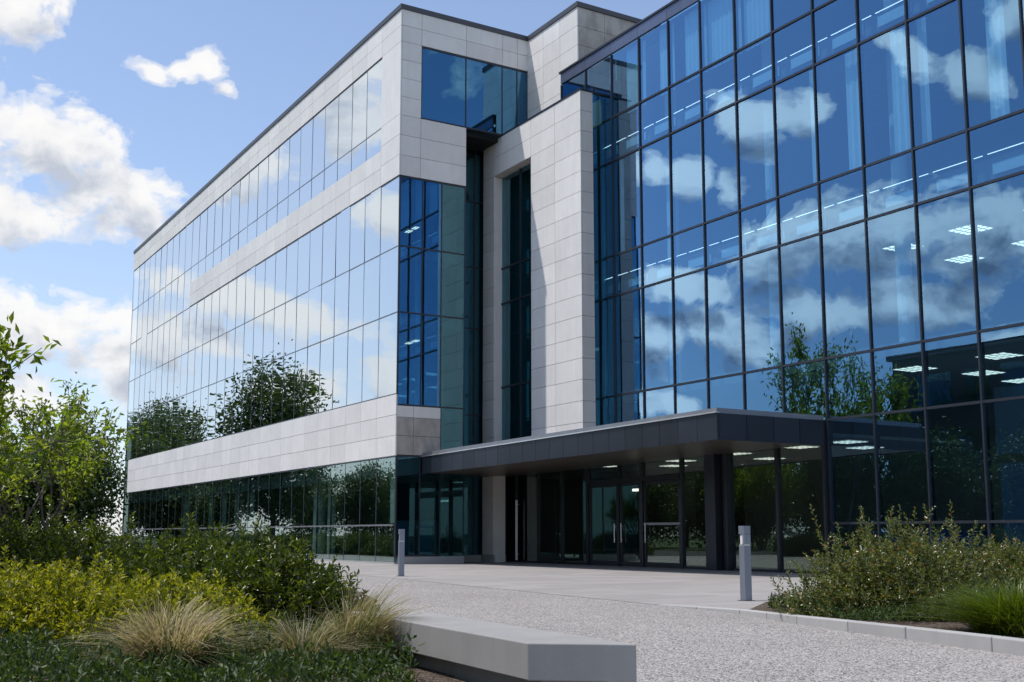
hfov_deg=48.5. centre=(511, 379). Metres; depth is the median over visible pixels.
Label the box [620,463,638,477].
window pane
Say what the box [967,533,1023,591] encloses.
glossy shrub
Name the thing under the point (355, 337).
window pane
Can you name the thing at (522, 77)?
window pane
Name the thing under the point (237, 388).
window pane
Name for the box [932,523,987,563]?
window pane
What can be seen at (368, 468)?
window pane
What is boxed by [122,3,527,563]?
office wing
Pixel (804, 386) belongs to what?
window pane
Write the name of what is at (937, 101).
window pane
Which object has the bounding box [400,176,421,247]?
window pane
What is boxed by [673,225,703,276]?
window pane
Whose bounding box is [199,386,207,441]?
window pane
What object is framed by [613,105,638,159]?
window pane
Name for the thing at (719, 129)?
window pane
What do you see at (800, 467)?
window pane
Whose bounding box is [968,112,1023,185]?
window pane
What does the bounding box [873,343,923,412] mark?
window pane
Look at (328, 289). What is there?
window pane
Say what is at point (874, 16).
window pane
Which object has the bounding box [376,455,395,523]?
window pane
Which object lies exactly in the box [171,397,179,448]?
window pane
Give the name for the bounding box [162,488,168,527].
window pane
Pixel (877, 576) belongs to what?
glossy shrub
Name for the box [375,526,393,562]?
window pane
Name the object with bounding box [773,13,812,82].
window pane
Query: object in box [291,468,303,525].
window pane
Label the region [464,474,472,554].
window pane
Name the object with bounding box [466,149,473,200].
window pane
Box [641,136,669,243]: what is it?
window pane
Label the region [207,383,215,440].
window pane
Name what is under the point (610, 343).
window pane
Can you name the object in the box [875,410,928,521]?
window pane
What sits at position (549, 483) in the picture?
window pane
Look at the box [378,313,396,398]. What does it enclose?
window pane
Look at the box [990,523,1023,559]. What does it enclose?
window pane
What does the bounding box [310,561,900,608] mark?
paving
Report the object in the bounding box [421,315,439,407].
window pane
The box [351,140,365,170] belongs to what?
window pane
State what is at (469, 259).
window pane
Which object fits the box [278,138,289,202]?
window pane
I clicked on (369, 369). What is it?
window pane
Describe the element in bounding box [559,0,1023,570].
glass wing
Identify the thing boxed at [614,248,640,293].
window pane
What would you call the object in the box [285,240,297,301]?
window pane
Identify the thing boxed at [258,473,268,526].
window pane
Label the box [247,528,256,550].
window pane
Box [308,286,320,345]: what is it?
window pane
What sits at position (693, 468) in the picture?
window pane
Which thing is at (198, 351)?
window pane
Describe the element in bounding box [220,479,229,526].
window pane
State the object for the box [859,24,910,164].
window pane
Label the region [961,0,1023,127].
window pane
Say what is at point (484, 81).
window pane
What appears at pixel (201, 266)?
window pane
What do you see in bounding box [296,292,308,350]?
window pane
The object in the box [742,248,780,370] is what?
window pane
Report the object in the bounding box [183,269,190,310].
window pane
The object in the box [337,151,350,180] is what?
window pane
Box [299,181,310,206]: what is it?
window pane
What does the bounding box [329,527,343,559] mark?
window pane
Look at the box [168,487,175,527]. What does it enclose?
window pane
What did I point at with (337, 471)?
window pane
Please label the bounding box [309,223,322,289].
window pane
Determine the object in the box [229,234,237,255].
window pane
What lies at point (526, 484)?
window pane
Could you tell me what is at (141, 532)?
window pane
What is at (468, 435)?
window pane
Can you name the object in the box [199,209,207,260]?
window pane
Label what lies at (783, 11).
window pane
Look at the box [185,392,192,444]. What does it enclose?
window pane
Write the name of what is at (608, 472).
window pane
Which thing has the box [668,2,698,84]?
window pane
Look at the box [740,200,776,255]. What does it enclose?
window pane
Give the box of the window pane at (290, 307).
[284,298,296,354]
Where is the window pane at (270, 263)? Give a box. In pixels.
[264,254,275,312]
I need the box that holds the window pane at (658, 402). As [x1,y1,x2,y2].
[645,387,673,417]
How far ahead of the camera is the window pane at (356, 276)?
42.99 m
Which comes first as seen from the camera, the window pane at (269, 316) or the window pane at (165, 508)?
the window pane at (269, 316)
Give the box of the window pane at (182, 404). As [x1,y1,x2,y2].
[178,395,185,446]
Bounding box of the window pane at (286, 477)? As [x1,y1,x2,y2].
[279,470,291,525]
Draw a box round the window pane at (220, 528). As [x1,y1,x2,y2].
[220,528,227,543]
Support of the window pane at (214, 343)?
in the office wing at (306, 353)
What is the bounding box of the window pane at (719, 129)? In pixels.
[703,105,737,221]
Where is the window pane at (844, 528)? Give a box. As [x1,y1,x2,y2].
[832,524,877,563]
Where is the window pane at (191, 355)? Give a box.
[187,349,194,392]
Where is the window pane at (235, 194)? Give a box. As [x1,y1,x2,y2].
[230,182,239,237]
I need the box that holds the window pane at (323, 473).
[316,465,330,525]
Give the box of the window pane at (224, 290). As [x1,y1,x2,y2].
[218,284,227,335]
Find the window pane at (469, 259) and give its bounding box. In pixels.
[465,202,473,266]
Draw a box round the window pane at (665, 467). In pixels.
[644,459,678,476]
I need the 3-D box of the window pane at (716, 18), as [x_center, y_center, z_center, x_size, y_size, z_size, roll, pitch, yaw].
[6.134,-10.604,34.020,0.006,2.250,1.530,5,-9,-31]
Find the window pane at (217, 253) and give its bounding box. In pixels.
[213,247,220,266]
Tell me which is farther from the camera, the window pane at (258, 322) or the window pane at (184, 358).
the window pane at (184, 358)
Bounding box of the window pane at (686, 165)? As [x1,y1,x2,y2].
[671,121,702,232]
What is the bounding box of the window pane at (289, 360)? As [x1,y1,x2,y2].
[282,353,294,420]
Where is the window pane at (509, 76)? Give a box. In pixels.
[503,68,515,132]
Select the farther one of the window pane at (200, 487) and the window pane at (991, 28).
the window pane at (200, 487)
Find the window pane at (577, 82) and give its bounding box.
[562,71,584,97]
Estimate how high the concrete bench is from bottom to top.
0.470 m
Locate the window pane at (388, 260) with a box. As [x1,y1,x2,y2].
[379,247,397,317]
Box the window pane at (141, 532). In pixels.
[138,530,143,548]
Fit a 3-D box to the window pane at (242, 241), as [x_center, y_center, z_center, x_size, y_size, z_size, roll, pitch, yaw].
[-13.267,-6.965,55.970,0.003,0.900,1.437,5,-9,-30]
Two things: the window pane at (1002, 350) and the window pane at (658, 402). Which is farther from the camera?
the window pane at (658, 402)
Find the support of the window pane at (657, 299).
in the glass wing at (815, 206)
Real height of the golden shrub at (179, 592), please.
0.778 m
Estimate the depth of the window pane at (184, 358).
63.78 m
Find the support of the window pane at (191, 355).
in the office wing at (306, 353)
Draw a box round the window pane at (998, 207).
[972,173,1023,329]
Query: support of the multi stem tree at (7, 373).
on the planting bed at (427, 675)
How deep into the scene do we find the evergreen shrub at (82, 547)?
12.28 m
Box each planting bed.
[5,590,466,681]
[749,602,1023,638]
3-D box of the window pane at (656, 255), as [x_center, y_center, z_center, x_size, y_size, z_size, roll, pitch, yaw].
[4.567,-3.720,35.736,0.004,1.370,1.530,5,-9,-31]
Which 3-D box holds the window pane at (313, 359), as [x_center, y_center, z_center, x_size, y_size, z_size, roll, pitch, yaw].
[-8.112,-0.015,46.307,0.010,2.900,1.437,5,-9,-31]
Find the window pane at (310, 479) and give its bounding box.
[303,466,316,525]
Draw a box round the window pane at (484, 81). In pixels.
[466,59,501,133]
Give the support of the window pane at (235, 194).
in the office wing at (306, 353)
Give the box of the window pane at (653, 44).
[639,21,667,100]
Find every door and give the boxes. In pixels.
[589,483,617,565]
[620,482,640,565]
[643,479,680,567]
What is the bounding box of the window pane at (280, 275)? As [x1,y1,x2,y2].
[274,247,286,307]
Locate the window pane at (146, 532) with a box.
[143,530,148,546]
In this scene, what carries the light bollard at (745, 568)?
on the paving
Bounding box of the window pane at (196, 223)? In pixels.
[192,216,199,265]
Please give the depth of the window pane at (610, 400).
37.32 m
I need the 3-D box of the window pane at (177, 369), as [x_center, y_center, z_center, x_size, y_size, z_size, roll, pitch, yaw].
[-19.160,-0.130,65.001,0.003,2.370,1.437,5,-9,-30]
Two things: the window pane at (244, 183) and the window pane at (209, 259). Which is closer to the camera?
the window pane at (244, 183)
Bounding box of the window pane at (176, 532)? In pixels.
[174,529,180,546]
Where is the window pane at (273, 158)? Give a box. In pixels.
[267,148,278,210]
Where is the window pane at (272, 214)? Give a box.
[267,206,276,229]
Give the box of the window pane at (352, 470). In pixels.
[344,461,359,524]
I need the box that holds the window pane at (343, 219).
[335,206,349,276]
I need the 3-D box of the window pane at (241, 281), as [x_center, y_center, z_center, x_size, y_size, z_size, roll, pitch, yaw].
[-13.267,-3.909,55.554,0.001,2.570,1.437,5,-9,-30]
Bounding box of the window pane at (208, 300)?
[203,294,211,343]
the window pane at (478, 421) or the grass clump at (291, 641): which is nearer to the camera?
the grass clump at (291, 641)
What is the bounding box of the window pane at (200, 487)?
[196,483,204,527]
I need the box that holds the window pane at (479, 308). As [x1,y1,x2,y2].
[475,269,483,328]
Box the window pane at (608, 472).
[589,465,616,480]
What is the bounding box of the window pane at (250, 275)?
[245,265,255,322]
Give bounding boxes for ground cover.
[0,608,425,681]
[767,590,932,622]
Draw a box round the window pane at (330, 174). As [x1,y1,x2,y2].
[324,162,336,189]
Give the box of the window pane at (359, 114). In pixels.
[352,73,366,148]
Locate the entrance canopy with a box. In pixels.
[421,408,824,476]
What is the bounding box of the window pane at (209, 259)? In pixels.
[205,253,212,272]
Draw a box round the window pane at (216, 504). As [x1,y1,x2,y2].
[212,480,220,526]
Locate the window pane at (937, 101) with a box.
[908,0,964,146]
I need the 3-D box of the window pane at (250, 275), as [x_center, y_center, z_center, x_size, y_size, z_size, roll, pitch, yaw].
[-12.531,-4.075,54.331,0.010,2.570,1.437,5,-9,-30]
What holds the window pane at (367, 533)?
in the office wing at (306, 353)
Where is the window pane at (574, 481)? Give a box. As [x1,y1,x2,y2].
[563,469,585,562]
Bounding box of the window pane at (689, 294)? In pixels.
[673,270,706,383]
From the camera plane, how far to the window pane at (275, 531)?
48.96 m
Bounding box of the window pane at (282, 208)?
[277,198,287,222]
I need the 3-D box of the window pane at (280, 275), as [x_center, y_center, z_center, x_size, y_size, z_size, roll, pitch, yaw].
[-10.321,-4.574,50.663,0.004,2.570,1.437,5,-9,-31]
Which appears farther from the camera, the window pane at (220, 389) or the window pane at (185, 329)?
the window pane at (185, 329)
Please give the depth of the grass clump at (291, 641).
6.98 m
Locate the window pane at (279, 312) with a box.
[273,304,284,359]
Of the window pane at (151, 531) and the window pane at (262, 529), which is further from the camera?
the window pane at (151, 531)
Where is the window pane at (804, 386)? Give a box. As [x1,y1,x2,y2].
[784,360,825,419]
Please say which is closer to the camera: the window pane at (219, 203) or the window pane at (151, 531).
the window pane at (219, 203)
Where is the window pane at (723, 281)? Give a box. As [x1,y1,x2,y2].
[706,260,741,377]
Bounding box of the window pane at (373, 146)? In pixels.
[366,129,380,160]
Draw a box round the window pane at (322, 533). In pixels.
[315,527,328,558]
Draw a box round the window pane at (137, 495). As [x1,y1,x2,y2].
[133,491,139,528]
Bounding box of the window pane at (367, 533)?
[359,526,374,561]
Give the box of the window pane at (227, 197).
[222,189,230,243]
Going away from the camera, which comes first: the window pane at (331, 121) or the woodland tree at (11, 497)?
the window pane at (331, 121)
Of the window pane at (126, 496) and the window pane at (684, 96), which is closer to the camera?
the window pane at (684, 96)
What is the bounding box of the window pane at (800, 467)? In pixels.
[778,445,825,571]
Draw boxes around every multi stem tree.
[0,311,136,483]
[0,372,148,536]
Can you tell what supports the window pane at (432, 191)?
in the office wing at (306, 353)
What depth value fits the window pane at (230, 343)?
56.44 m
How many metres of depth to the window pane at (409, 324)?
39.66 m
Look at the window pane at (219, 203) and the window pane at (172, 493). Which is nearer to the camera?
the window pane at (219, 203)
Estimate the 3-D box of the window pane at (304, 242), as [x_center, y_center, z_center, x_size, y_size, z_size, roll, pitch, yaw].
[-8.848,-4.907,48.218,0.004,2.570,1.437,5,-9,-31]
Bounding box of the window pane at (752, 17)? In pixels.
[734,0,769,49]
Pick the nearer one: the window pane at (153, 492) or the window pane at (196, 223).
the window pane at (196, 223)
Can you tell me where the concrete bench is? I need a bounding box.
[352,611,636,681]
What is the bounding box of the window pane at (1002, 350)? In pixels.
[980,325,1023,399]
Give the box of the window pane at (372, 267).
[363,256,379,323]
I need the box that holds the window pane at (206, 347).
[201,342,209,387]
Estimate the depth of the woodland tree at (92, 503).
80.59 m
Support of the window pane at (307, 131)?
in the office wing at (306, 353)
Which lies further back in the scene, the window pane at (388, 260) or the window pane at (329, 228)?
the window pane at (329, 228)
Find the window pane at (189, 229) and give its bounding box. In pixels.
[185,222,192,271]
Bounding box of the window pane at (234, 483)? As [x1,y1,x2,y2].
[229,477,238,526]
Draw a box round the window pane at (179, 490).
[175,485,182,527]
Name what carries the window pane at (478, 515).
in the office wing at (306, 353)
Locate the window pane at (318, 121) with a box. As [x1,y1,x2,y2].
[312,109,324,177]
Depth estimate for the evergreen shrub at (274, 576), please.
9.58 m
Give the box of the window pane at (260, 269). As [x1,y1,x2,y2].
[254,261,264,317]
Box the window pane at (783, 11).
[772,0,810,29]
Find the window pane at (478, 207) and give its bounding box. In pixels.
[475,203,482,267]
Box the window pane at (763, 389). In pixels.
[745,368,782,411]
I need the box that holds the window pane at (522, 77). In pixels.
[518,71,527,123]
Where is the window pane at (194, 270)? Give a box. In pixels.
[191,264,197,281]
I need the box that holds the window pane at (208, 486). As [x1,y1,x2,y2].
[204,482,212,527]
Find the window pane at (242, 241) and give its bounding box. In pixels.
[238,228,246,249]
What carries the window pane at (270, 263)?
in the office wing at (306, 353)
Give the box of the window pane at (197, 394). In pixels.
[192,389,200,443]
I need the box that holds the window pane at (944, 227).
[917,190,975,339]
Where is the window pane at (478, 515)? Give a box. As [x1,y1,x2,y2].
[474,477,506,554]
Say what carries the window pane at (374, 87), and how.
in the office wing at (306, 353)
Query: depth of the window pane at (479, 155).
43.90 m
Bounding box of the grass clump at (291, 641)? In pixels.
[216,604,385,673]
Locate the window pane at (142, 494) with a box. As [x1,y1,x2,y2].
[139,490,144,528]
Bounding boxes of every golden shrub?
[0,545,36,611]
[0,550,165,645]
[60,564,280,654]
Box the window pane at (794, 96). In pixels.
[774,68,816,195]
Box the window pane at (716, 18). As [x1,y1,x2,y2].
[699,0,732,68]
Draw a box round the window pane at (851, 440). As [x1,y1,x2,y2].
[828,416,876,521]
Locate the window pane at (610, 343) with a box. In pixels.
[607,298,613,395]
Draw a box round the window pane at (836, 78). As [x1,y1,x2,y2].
[815,47,861,180]
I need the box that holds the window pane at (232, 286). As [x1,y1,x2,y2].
[227,279,236,331]
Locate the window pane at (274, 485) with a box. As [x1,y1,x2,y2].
[268,472,279,525]
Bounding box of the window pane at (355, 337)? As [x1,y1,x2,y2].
[347,326,362,404]
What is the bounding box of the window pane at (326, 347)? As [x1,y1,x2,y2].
[319,337,333,411]
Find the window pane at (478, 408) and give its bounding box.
[474,330,482,414]
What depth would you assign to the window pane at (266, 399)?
51.20 m
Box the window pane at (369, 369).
[362,320,378,400]
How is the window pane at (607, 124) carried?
in the glass wing at (815, 206)
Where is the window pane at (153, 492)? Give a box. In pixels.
[150,489,156,528]
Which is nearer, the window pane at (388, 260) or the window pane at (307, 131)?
the window pane at (388, 260)
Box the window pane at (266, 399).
[261,361,272,425]
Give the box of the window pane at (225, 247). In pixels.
[221,240,229,261]
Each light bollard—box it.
[398,529,404,575]
[737,526,754,600]
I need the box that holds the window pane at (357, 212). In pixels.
[349,198,364,269]
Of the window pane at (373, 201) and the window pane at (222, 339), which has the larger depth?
the window pane at (222, 339)
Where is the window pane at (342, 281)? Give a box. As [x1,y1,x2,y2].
[334,271,348,335]
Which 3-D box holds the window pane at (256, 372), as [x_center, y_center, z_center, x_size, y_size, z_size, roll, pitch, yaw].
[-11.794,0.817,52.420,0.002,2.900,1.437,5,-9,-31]
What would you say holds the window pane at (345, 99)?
in the office wing at (306, 353)
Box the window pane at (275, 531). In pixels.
[269,528,278,545]
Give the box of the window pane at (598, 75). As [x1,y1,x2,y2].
[586,56,610,119]
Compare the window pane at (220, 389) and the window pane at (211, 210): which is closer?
the window pane at (220, 389)
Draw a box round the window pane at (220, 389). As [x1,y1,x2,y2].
[215,380,224,437]
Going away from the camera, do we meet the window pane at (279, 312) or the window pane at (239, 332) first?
the window pane at (279, 312)
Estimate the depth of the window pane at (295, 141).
50.10 m
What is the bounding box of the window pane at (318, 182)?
[311,171,323,198]
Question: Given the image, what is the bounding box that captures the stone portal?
[481,88,607,561]
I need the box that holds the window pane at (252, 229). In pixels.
[247,220,256,243]
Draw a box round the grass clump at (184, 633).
[36,587,324,679]
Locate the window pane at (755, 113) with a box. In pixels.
[737,87,775,208]
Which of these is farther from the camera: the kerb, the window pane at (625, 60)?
the window pane at (625, 60)
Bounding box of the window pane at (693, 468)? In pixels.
[683,456,705,566]
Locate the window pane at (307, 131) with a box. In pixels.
[300,119,312,186]
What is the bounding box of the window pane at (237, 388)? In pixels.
[232,372,242,433]
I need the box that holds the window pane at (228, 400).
[223,376,233,435]
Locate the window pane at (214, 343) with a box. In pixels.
[209,338,217,384]
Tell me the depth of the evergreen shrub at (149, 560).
10.96 m
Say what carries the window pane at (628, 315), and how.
in the glass wing at (815, 206)
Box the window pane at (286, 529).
[279,527,290,555]
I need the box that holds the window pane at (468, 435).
[464,416,472,445]
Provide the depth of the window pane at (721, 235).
33.14 m
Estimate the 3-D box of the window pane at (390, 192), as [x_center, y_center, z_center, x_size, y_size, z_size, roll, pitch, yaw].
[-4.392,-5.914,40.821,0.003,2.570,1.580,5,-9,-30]
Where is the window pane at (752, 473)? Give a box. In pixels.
[730,449,777,569]
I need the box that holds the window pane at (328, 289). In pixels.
[320,279,334,340]
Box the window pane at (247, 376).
[241,369,251,430]
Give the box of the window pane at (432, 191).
[423,179,441,249]
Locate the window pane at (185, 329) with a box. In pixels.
[181,308,189,354]
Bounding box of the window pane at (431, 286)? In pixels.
[422,250,440,314]
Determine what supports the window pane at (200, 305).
in the office wing at (306, 353)
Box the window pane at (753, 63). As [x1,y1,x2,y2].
[736,35,771,99]
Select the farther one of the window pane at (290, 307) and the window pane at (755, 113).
the window pane at (290, 307)
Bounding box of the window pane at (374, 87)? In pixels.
[367,60,381,137]
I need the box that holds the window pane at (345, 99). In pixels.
[338,85,352,158]
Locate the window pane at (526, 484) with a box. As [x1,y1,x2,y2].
[517,474,536,560]
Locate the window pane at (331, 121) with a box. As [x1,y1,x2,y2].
[324,95,338,168]
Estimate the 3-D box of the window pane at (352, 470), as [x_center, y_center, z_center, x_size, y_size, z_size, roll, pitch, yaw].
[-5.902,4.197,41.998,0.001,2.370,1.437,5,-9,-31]
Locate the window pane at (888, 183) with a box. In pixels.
[864,152,913,217]
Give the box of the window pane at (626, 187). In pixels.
[613,150,639,253]
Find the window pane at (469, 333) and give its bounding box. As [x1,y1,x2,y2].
[465,329,473,414]
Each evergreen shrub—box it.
[0,494,118,572]
[1,514,159,575]
[73,511,246,587]
[148,514,391,632]
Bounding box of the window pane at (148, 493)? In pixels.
[144,491,150,528]
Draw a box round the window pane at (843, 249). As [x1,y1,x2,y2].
[821,222,869,356]
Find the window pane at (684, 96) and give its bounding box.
[670,73,699,131]
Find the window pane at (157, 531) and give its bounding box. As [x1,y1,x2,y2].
[155,529,160,546]
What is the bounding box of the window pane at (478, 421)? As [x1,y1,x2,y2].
[474,416,482,444]
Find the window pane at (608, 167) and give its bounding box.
[605,163,611,256]
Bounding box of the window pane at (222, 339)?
[217,334,225,381]
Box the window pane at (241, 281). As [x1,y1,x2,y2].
[236,273,245,326]
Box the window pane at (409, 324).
[398,313,420,406]
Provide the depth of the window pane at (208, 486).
57.90 m
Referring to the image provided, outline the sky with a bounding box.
[0,0,671,535]
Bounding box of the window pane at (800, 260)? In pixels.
[780,235,822,364]
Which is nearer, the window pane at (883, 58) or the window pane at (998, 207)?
the window pane at (998, 207)
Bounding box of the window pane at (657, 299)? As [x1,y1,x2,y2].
[643,280,672,388]
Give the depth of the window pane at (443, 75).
41.67 m
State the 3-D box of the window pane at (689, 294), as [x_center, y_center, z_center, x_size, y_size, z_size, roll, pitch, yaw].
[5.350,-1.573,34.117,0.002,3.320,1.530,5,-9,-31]
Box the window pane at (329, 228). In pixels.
[322,217,335,283]
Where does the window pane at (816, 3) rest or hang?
in the glass wing at (815, 206)
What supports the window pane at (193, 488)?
in the office wing at (306, 353)
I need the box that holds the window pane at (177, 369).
[173,356,180,398]
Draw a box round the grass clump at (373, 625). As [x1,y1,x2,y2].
[300,576,459,664]
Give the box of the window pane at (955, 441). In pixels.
[927,404,986,520]
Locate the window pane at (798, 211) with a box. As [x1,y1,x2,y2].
[778,185,818,243]
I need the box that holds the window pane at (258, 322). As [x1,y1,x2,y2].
[253,314,263,367]
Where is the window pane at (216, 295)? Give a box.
[210,289,219,339]
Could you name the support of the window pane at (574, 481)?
in the glazed entrance
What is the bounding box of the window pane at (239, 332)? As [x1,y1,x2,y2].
[234,325,243,374]
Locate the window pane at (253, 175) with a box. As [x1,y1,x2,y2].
[248,165,258,224]
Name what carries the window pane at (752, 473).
in the glazed entrance
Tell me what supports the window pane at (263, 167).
in the office wing at (306, 353)
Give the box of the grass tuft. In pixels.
[886,565,1023,637]
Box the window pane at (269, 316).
[263,309,273,363]
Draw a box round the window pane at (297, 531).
[290,527,302,556]
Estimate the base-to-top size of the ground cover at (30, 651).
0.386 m
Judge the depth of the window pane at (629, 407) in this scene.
36.46 m
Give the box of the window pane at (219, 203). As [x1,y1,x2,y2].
[214,196,222,249]
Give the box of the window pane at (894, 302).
[867,207,919,348]
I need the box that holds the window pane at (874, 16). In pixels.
[858,0,904,41]
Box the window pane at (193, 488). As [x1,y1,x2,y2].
[189,483,196,524]
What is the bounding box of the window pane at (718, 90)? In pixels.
[701,54,734,116]
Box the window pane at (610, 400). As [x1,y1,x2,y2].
[608,397,613,423]
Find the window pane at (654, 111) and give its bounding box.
[640,89,668,145]
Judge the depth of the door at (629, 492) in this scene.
35.86 m
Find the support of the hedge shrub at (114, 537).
on the ground
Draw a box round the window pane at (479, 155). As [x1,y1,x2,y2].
[475,151,483,202]
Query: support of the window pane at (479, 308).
in the office wing at (306, 353)
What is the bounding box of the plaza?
[291,560,1023,681]
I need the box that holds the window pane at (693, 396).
[676,381,706,413]
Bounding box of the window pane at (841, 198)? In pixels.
[819,169,863,231]
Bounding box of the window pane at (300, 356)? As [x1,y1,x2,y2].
[294,348,306,418]
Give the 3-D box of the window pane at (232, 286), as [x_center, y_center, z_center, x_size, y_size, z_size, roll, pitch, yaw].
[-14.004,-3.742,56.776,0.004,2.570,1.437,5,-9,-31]
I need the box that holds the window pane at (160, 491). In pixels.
[156,488,162,528]
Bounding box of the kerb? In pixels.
[659,604,1023,655]
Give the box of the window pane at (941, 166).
[914,133,967,201]
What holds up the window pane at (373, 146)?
in the office wing at (306, 353)
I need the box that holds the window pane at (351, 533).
[344,526,358,560]
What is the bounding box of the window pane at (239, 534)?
[238,528,246,548]
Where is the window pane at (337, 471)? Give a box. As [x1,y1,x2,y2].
[330,463,344,524]
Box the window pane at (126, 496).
[122,493,129,528]
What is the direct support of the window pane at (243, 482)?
in the office wing at (306, 353)
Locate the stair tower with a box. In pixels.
[466,1,677,482]
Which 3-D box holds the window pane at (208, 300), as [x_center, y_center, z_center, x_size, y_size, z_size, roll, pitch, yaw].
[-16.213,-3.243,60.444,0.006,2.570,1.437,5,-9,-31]
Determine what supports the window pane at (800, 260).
in the glass wing at (815, 206)
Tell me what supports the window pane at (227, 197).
in the office wing at (306, 353)
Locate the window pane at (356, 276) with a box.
[348,264,363,329]
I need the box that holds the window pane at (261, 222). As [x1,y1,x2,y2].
[257,213,266,236]
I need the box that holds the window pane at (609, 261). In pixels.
[607,257,612,296]
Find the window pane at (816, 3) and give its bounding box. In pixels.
[813,0,828,8]
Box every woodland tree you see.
[0,470,42,532]
[3,411,125,536]
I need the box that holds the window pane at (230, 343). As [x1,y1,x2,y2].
[225,329,234,378]
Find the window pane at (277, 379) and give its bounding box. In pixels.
[271,357,283,423]
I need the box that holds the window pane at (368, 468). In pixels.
[360,458,376,524]
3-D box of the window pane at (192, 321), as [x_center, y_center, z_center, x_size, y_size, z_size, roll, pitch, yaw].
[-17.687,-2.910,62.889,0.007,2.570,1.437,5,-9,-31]
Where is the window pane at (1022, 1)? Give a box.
[1021,0,1023,37]
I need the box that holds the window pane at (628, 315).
[615,289,642,393]
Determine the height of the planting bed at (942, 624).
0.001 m
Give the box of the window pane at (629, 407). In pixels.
[616,392,642,422]
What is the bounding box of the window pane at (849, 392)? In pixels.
[826,352,871,417]
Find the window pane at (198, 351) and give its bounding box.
[194,346,201,390]
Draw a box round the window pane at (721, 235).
[705,213,738,266]
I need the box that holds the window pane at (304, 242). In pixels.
[297,233,309,295]
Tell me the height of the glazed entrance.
3.900 m
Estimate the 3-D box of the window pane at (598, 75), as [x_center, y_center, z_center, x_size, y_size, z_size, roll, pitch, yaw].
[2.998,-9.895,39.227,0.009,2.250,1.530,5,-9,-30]
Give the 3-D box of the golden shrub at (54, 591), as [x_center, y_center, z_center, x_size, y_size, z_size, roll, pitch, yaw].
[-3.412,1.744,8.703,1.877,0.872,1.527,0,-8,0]
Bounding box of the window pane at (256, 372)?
[251,365,261,428]
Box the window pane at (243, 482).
[238,477,248,526]
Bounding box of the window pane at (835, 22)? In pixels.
[813,0,856,62]
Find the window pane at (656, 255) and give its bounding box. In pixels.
[642,237,670,285]
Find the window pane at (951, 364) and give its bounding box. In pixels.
[924,333,979,406]
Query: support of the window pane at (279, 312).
in the office wing at (306, 353)
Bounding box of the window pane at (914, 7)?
[906,0,946,18]
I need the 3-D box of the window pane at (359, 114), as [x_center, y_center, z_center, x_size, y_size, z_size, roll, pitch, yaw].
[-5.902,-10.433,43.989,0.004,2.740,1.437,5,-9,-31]
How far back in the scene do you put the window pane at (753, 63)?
32.47 m
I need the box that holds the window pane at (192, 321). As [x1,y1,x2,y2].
[188,304,196,351]
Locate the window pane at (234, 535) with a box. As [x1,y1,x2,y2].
[229,528,237,546]
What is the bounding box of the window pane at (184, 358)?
[180,353,187,395]
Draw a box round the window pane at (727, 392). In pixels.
[709,375,742,408]
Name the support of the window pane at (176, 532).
in the office wing at (306, 353)
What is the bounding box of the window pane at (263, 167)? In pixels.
[257,158,267,218]
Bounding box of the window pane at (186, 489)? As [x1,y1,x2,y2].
[181,484,189,527]
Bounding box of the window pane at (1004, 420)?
[984,399,1023,519]
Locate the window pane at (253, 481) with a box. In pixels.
[248,475,258,526]
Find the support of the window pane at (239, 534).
in the office wing at (306, 353)
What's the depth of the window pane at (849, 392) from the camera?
28.57 m
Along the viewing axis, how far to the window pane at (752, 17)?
32.74 m
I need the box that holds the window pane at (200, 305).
[195,299,203,347]
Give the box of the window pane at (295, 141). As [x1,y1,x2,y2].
[288,129,300,195]
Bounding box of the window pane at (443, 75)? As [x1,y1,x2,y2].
[422,48,465,125]
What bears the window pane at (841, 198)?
in the glass wing at (815, 206)
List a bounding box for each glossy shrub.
[769,499,1023,621]
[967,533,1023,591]
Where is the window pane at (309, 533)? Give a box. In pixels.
[303,527,315,557]
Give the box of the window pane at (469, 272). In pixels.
[465,267,473,327]
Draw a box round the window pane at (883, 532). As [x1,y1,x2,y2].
[880,524,929,562]
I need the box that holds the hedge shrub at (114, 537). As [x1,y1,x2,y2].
[66,530,140,549]
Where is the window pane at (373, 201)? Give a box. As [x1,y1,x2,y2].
[365,187,380,261]
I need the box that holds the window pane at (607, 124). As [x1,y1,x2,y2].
[605,120,610,162]
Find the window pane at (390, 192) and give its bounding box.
[380,177,398,253]
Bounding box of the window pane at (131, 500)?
[128,493,134,528]
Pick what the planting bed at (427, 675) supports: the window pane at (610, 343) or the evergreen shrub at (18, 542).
the evergreen shrub at (18, 542)
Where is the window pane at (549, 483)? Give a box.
[539,471,560,561]
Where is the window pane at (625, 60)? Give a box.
[612,39,637,115]
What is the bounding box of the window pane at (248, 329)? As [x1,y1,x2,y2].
[243,320,253,371]
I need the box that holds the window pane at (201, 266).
[198,258,205,277]
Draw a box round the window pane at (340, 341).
[332,332,347,408]
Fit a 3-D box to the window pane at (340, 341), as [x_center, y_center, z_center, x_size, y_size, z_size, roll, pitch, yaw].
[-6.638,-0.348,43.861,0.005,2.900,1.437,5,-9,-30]
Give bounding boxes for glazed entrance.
[515,420,830,574]
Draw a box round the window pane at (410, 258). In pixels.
[399,246,421,312]
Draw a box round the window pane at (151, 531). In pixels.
[149,530,154,546]
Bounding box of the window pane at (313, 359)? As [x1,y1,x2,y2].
[306,343,319,415]
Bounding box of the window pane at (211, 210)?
[206,203,214,255]
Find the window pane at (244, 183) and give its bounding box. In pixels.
[239,174,248,231]
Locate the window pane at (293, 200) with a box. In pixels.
[288,189,298,214]
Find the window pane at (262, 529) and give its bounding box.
[257,528,267,552]

